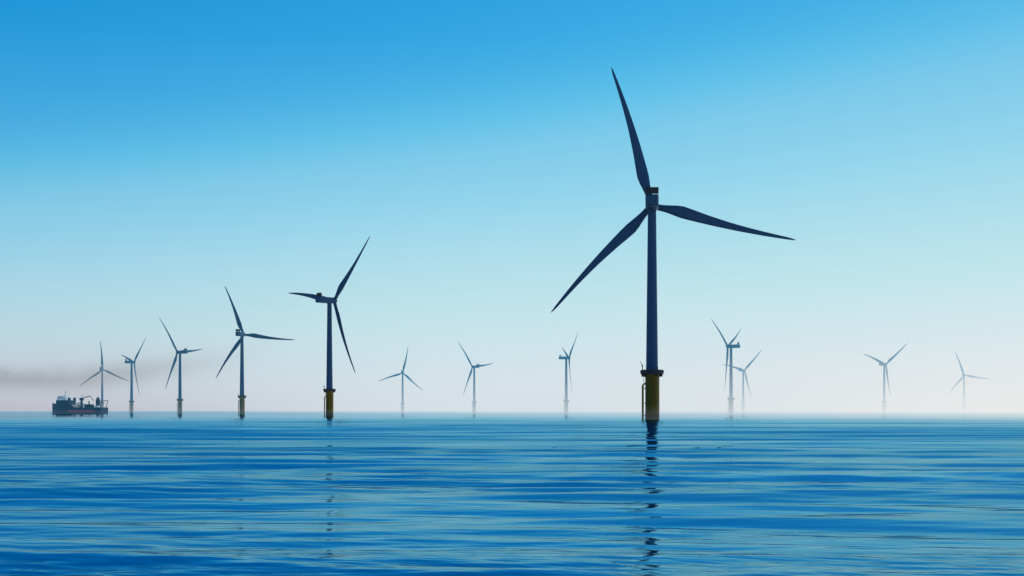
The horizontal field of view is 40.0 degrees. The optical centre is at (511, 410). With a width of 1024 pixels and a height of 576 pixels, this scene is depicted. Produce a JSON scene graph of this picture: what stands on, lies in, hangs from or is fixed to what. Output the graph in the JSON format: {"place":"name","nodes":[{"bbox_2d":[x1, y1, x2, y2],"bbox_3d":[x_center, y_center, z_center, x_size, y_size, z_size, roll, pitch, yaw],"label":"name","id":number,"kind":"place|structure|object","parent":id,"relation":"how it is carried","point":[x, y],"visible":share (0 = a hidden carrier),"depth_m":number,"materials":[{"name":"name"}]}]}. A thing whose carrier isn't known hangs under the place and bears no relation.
{"place":"outdoors","nodes":[
{"label":"outdoors","id":0,"kind":"place"},
{"bbox_2d":[0,410,1023,575],"bbox_3d":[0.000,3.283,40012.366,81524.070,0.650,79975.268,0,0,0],"label":"sea","id":1,"kind":"structure","parent":0,"point":[530,493],"depth_m":54.31,"materials":[{"name":"liquid"}]},
{"bbox_2d":[52,391,107,412],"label":"ship","id":2,"kind":"object","parent":1,"relation":"on","point":[65,404],"visible":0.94,"depth_m":1544.67,"materials":[{"name":"metal"}]},
{"bbox_2d":[79,342,127,406],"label":"turbine","id":3,"kind":"object","parent":1,"relation":"in","point":[101,369],"visible":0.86,"depth_m":2637.57,"materials":[{"name":"paint"}]},
{"bbox_2d":[122,338,145,411],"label":"turbine","id":4,"kind":"object","parent":1,"relation":"in","point":[131,401],"visible":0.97,"depth_m":2236.85,"materials":[{"name":"paint"}]},
{"bbox_2d":[159,318,200,412],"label":"turbine","id":5,"kind":"object","parent":1,"relation":"in","point":[180,399],"visible":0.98,"depth_m":1851.87,"materials":[{"name":"paint"}]},
{"bbox_2d":[216,287,293,413],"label":"turbine","id":6,"kind":"object","parent":1,"relation":"in","point":[241,396],"visible":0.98,"depth_m":1418.73,"materials":[{"name":"paint"}]},
{"bbox_2d":[289,237,369,414],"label":"turbine","id":7,"kind":"object","parent":1,"relation":"in","point":[329,390],"visible":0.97,"depth_m":979.07,"materials":[{"name":"paint"}]},
{"bbox_2d":[380,349,421,411],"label":"turbine","id":8,"kind":"object","parent":1,"relation":"in","point":[403,403],"visible":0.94,"depth_m":2872.76,"materials":[{"name":"paint"}]},
{"bbox_2d":[458,342,492,411],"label":"turbine","id":9,"kind":"object","parent":1,"relation":"in","point":[474,402],"visible":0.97,"depth_m":2472.81,"materials":[{"name":"paint"}]},
{"bbox_2d":[559,334,577,412],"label":"turbine","id":10,"kind":"object","parent":1,"relation":"in","point":[566,400],"visible":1,"depth_m":2057.25,"materials":[{"name":"paint"}]},
{"bbox_2d":[551,67,794,418],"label":"turbine","id":11,"kind":"object","parent":1,"relation":"in","point":[651,373],"visible":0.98,"depth_m":524.24,"materials":[{"name":"paint"}]},
{"bbox_2d":[711,319,740,412],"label":"turbine","id":12,"kind":"object","parent":1,"relation":"in","point":[731,398],"visible":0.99,"depth_m":1684.30,"materials":[{"name":"paint"}]},
{"bbox_2d":[723,351,760,411],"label":"turbine","id":13,"kind":"object","parent":1,"relation":"in","point":[743,403],"visible":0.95,"depth_m":2695.79,"materials":[{"name":"paint"}]},
{"bbox_2d":[864,346,904,411],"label":"turbine","id":14,"kind":"object","parent":1,"relation":"in","point":[884,365],"visible":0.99,"depth_m":2343.80,"materials":[{"name":"paint"}]},
{"bbox_2d":[949,352,987,411],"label":"turbine","id":15,"kind":"object","parent":1,"relation":"in","point":[963,403],"visible":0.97,"depth_m":3063.88,"materials":[{"name":"paint"}]},
{"bbox_2d":[0,0,1023,409],"label":"sky","id":16,"kind":"structure","parent":0,"point":[158,158],"materials":[{"name":"blue"}]}
]}

